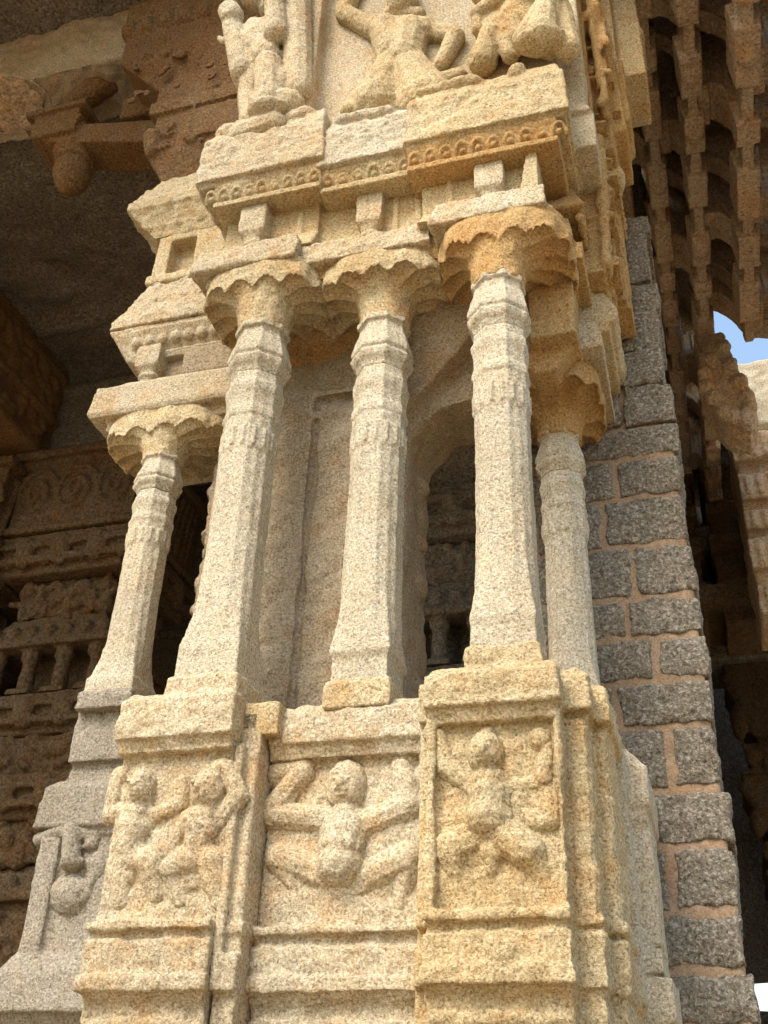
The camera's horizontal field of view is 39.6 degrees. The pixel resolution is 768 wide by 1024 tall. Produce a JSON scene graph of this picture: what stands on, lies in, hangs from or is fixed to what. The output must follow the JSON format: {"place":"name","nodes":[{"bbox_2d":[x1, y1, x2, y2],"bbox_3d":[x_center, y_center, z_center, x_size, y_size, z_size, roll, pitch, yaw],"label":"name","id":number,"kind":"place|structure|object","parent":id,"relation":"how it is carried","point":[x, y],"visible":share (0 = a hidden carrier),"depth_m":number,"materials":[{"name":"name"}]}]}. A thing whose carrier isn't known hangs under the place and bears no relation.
{"place":"outdoors","nodes":[
{"label":"outdoors","id":0,"kind":"place"},
{"bbox_2d":[713,311,767,1010],"label":"sky","id":1,"kind":"structure","parent":0,"point":[744,352],"materials":[{"name":"blue"}]},
{"label":"ground","id":2,"kind":"structure","parent":0,"visible":0},
{"bbox_2d":[0,455,27,696],"bbox_3d":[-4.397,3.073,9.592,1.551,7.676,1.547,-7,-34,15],"label":"carved pillar","id":3,"kind":"structure","parent":2,"relation":"on","point":[13,470],"depth_m":10.79,"materials":[{"name":"brown stone"}]},
{"bbox_2d":[0,440,207,967],"bbox_3d":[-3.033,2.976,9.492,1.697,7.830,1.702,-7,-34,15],"label":"carved pillar","id":4,"kind":"structure","parent":2,"relation":"on","point":[62,551],"depth_m":10.22,"materials":[{"name":"brown stone"}]},
{"bbox_2d":[0,0,645,631],"bbox_3d":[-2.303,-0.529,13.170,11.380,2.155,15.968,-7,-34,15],"label":"hall ceiling","id":5,"kind":"structure","parent":4,"relation":"on","point":[74,272],"depth_m":10.38,"materials":[{"name":"stone"}]},
{"bbox_2d":[0,0,682,1023],"bbox_3d":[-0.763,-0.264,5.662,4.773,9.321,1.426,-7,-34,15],"label":"composite pillar","id":6,"kind":"structure","parent":2,"relation":"on","point":[386,242],"depth_m":4.98,"materials":[{"name":"stone"}]},
{"bbox_2d":[622,0,767,526],"bbox_3d":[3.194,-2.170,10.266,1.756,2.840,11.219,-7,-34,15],"label":"stone eave","id":7,"kind":"object","parent":6,"relation":"attached to","point":[701,148],"visible":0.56,"depth_m":8.52,"materials":[{"name":"stone"}]},
{"bbox_2d":[684,359,767,656],"bbox_3d":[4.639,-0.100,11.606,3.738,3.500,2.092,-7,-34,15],"label":"carved wall","id":8,"kind":"structure","parent":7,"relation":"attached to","point":[733,598],"depth_m":11.37,"materials":[{"name":"brown stone"}]},
{"bbox_2d":[697,332,758,454],"bbox_3d":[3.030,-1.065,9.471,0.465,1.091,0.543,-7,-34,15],"label":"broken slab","id":9,"kind":"structure","parent":7,"relation":"attached to","point":[729,408],"depth_m":9.26,"materials":[{"name":"stone"}]},
{"bbox_2d":[423,444,475,679],"bbox_3d":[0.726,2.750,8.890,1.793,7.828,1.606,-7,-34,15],"label":"carved pillar","id":10,"kind":"structure","parent":2,"relation":"on","point":[450,560],"depth_m":9.80,"materials":[{"name":"stone"}]},
{"bbox_2d":[153,630,767,1023],"bbox_3d":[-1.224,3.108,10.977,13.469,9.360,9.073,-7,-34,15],"label":"hall wall","id":11,"kind":"structure","parent":2,"relation":"on","point":[753,901],"depth_m":13.29,"materials":[{"name":"stone"}]},
{"bbox_2d":[531,216,760,1023],"bbox_3d":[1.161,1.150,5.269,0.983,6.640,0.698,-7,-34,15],"label":"masonry buttress","id":12,"kind":"structure","parent":2,"relation":"on","point":[654,663],"depth_m":5.14,"materials":[{"name":"grey stone"}]},
{"bbox_2d":[714,706,744,937],"bbox_3d":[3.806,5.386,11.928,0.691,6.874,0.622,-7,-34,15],"label":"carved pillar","id":13,"kind":"structure","parent":2,"relation":"on","point":[719,754],"depth_m":13.07,"materials":[{"name":"stone"}]},
{"bbox_2d":[720,661,767,900],"bbox_3d":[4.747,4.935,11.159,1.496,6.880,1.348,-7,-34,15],"label":"carved pillar","id":14,"kind":"structure","parent":2,"relation":"on","point":[746,694],"depth_m":12.27,"materials":[{"name":"stone"}]},
{"bbox_2d":[696,526,767,688],"bbox_3d":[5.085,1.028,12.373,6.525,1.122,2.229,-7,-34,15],"label":"hall lintel","id":15,"kind":"structure","parent":14,"relation":"on","point":[719,657],"depth_m":12.54,"materials":[{"name":"stone"}]}
]}

